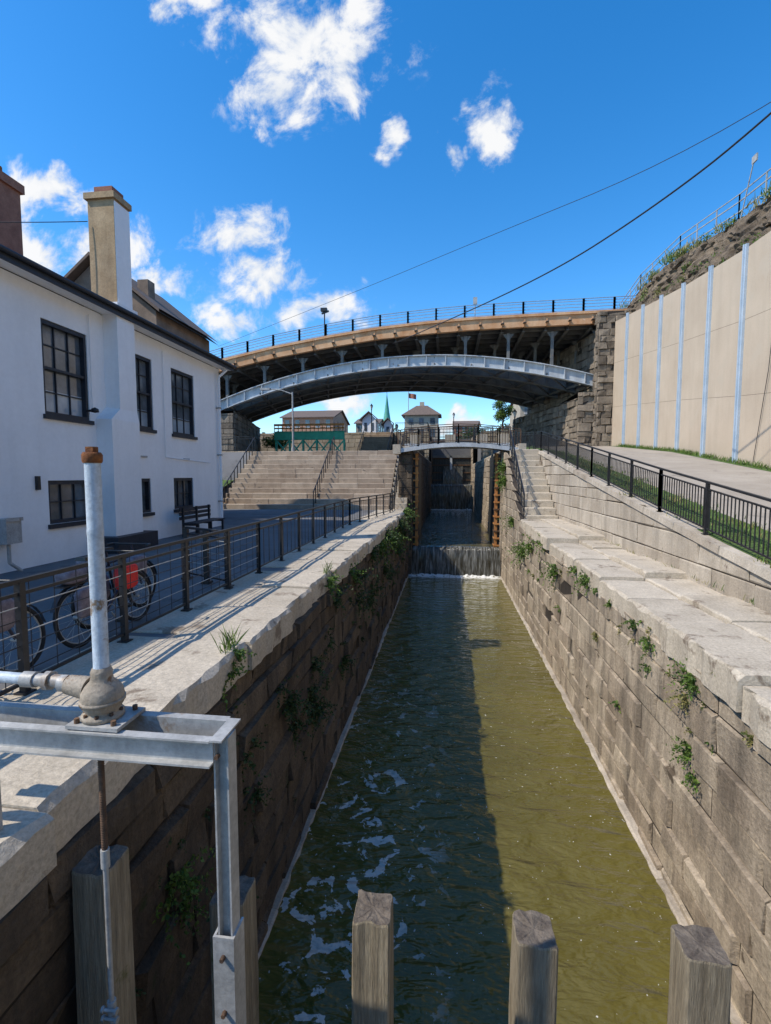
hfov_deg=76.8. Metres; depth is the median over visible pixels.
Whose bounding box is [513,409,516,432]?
street lamp
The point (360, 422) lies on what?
roof
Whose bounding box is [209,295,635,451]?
arch bridge
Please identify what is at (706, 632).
stone coping
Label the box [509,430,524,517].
stair handrail
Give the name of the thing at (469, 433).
distant trees
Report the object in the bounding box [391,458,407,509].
stair side wall
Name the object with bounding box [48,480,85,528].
window
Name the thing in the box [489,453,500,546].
lock gate
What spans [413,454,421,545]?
lock gate
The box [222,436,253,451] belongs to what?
black railing
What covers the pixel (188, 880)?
wall weeds
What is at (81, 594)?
bicycle
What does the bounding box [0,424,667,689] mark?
ground
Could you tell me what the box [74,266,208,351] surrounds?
walls
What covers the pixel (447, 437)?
railing
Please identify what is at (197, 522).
park bench
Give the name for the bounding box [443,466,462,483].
waterfall
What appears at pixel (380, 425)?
walls
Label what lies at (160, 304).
roof
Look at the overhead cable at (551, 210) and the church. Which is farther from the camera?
the church
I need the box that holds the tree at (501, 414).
[492,400,513,430]
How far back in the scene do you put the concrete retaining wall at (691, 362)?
22.84 m
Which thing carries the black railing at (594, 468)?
on the retaining wall at (596, 504)
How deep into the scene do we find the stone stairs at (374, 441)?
53.98 m
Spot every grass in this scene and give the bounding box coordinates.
[222,476,236,485]
[526,443,770,567]
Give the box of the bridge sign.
[473,297,476,311]
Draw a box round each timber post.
[71,844,136,1023]
[209,875,258,1023]
[352,889,393,1023]
[509,909,558,1023]
[667,924,731,1023]
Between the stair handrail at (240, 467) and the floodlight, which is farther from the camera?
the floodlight
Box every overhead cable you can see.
[0,221,87,222]
[218,102,770,346]
[392,112,770,344]
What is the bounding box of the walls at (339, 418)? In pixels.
[282,413,347,432]
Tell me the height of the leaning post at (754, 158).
2.409 m
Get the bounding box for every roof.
[0,244,236,371]
[64,251,216,343]
[280,410,349,424]
[354,419,383,423]
[401,402,441,418]
[452,421,480,427]
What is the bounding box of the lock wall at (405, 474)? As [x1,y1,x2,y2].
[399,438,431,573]
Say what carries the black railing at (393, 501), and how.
on the stone coping at (50, 807)
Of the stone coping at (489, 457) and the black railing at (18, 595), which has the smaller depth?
the black railing at (18, 595)
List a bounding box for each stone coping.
[0,509,406,918]
[473,450,507,465]
[520,519,770,748]
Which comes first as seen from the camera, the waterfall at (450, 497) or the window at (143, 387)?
the window at (143, 387)
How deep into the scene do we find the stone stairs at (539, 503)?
23.31 m
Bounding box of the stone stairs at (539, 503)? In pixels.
[510,449,557,519]
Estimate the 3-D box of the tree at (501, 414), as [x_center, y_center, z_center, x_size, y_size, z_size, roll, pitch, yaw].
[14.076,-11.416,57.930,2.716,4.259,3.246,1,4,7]
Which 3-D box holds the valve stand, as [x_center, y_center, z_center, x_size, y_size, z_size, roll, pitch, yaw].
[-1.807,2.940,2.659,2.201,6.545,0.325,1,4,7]
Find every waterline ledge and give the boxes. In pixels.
[258,574,408,959]
[500,577,742,1023]
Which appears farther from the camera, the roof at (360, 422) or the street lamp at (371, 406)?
the roof at (360, 422)
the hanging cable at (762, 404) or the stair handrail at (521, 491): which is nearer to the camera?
the hanging cable at (762, 404)
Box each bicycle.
[0,579,45,671]
[50,550,151,647]
[69,542,156,628]
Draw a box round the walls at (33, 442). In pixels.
[0,268,220,573]
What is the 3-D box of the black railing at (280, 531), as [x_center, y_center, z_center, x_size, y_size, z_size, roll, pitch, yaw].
[-1.421,0.124,17.740,0.688,1.062,16.441,1,4,10]
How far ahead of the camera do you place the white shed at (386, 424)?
62.81 m
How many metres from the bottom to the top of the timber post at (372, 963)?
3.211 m
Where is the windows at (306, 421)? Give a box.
[285,420,346,432]
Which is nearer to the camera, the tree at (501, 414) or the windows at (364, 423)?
the tree at (501, 414)
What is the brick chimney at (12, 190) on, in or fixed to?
on the roof at (19, 265)
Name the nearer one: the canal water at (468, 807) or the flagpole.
the canal water at (468, 807)
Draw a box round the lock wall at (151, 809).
[0,519,408,1023]
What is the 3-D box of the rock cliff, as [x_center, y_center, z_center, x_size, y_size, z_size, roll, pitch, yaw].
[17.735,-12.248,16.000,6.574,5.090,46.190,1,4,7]
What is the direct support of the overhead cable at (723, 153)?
attached to the arch bridge
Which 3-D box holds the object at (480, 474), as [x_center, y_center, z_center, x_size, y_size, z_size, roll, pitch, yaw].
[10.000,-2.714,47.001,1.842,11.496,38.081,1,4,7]
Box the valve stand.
[0,447,245,1023]
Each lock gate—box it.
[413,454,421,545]
[432,455,470,483]
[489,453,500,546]
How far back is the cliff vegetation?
26.67 m
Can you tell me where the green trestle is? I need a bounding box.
[274,423,345,450]
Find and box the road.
[546,446,770,531]
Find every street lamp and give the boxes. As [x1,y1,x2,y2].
[370,404,372,431]
[395,424,397,443]
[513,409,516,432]
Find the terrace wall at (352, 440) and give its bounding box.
[228,431,512,459]
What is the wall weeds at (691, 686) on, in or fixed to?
attached to the lock wall at (708, 846)
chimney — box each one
[0,166,24,254]
[83,186,157,553]
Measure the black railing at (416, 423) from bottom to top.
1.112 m
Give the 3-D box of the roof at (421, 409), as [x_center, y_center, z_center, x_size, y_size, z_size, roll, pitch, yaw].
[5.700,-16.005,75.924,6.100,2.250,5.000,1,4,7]
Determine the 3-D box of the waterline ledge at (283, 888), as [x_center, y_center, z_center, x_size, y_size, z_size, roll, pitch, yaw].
[-0.752,5.130,13.003,0.230,0.454,32.790,1,4,7]
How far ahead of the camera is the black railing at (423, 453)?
46.31 m
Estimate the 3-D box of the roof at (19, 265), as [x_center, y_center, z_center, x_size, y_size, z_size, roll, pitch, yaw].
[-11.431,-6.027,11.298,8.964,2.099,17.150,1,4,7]
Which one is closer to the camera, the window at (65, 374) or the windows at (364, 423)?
the window at (65, 374)
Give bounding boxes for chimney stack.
[137,279,154,309]
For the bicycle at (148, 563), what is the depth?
6.82 m
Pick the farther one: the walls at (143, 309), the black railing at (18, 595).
the walls at (143, 309)
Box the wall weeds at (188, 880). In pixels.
[129,501,418,996]
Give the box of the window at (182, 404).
[171,368,197,439]
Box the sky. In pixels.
[0,0,770,438]
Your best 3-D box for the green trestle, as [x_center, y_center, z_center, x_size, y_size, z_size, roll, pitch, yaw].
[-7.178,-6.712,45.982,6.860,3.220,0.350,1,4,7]
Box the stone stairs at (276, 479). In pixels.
[223,450,396,509]
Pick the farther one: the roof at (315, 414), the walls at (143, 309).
the roof at (315, 414)
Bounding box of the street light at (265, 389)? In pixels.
[260,388,294,450]
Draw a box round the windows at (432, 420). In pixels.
[408,418,434,436]
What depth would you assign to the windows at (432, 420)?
73.99 m
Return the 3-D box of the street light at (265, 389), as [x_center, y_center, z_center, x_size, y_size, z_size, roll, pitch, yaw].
[-7.577,-6.467,34.239,2.428,4.460,0.278,1,4,7]
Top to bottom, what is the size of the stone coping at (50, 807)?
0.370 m
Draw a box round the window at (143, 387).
[135,354,156,433]
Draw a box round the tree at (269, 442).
[261,431,288,449]
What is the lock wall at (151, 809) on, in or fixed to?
on the ground at (234, 517)
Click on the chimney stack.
(146, 286)
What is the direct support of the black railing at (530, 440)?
on the ground at (234, 517)
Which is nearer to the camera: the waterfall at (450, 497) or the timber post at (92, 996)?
the timber post at (92, 996)
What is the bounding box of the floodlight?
[320,307,328,335]
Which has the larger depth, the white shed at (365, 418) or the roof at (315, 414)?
the roof at (315, 414)
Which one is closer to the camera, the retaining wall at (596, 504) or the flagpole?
the retaining wall at (596, 504)
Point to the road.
(752, 480)
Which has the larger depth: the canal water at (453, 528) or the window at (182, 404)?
the canal water at (453, 528)
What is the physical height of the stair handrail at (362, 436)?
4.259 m
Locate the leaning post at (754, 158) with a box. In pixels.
[740,153,757,218]
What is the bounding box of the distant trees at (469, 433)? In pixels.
[262,422,509,438]
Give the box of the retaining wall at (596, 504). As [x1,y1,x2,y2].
[538,450,770,613]
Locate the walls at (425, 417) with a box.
[405,415,438,438]
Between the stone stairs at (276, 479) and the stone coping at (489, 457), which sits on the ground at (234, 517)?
the stone stairs at (276, 479)
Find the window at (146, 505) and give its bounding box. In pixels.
[141,478,154,516]
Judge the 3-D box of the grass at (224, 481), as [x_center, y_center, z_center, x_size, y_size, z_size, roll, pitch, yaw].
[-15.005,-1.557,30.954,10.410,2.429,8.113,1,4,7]
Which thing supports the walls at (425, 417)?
on the ground at (234, 517)
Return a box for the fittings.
[0,314,226,571]
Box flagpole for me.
[408,392,415,410]
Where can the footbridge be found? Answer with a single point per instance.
(397, 449)
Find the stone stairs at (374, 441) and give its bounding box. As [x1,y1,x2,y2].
[360,432,392,450]
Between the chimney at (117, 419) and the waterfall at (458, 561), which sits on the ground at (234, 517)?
the chimney at (117, 419)
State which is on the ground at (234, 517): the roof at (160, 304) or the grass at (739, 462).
the grass at (739, 462)
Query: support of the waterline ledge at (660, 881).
attached to the lock wall at (708, 846)
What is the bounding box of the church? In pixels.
[383,396,390,421]
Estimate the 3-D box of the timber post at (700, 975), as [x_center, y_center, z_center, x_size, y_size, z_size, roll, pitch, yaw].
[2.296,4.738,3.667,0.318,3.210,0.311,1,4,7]
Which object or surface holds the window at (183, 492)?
attached to the walls at (33, 442)
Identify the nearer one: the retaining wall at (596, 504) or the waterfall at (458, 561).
the retaining wall at (596, 504)
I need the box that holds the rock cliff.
[625,196,770,313]
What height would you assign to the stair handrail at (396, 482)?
4.409 m
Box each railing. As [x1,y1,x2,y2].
[0,522,262,696]
[181,526,233,586]
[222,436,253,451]
[257,493,390,566]
[391,492,394,510]
[395,422,429,431]
[403,434,424,456]
[404,426,510,448]
[513,432,534,448]
[535,431,770,559]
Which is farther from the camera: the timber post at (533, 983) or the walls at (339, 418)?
the walls at (339, 418)
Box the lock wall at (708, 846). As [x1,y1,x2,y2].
[501,452,770,1023]
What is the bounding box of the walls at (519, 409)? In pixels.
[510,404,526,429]
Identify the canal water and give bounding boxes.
[258,574,730,1023]
[418,510,492,546]
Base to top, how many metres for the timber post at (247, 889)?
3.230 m
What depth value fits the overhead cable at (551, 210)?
16.85 m
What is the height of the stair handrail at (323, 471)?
4.659 m
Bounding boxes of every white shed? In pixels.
[359,411,377,431]
[381,417,392,431]
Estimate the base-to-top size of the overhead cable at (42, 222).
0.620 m
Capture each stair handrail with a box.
[223,437,254,501]
[313,436,334,507]
[357,423,366,450]
[387,422,393,449]
[394,435,403,497]
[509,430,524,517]
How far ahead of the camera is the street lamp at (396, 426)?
49.73 m
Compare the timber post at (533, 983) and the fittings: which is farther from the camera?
the fittings
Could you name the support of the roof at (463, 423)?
on the walls
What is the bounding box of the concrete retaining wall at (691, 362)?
[611,231,770,468]
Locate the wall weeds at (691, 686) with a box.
[491,457,754,794]
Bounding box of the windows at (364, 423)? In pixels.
[364,423,376,431]
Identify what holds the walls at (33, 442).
on the ground at (234, 517)
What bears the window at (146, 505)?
attached to the walls at (33, 442)
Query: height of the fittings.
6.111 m
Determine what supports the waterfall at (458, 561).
in the canal water at (468, 807)
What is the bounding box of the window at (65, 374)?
[40,318,94,424]
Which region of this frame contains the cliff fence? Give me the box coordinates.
[620,168,770,306]
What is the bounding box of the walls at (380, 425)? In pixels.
[356,421,383,431]
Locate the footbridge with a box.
[393,423,525,454]
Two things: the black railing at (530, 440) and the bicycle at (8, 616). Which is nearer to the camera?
the bicycle at (8, 616)
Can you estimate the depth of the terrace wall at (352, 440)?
56.41 m
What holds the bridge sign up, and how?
on the arch bridge
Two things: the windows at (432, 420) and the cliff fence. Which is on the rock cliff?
the cliff fence
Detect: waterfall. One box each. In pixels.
[411,545,499,577]
[431,484,471,509]
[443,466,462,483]
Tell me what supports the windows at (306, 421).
attached to the walls at (339, 418)
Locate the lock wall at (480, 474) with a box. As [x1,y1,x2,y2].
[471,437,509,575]
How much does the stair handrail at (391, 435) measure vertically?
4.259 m
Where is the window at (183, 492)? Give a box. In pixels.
[174,478,192,511]
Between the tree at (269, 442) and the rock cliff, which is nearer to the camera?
the rock cliff
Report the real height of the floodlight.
2.250 m
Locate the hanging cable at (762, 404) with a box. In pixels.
[752,348,770,462]
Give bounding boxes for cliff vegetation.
[617,181,770,308]
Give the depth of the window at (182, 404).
16.65 m
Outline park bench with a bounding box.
[179,504,224,537]
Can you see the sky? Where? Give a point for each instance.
(274, 161)

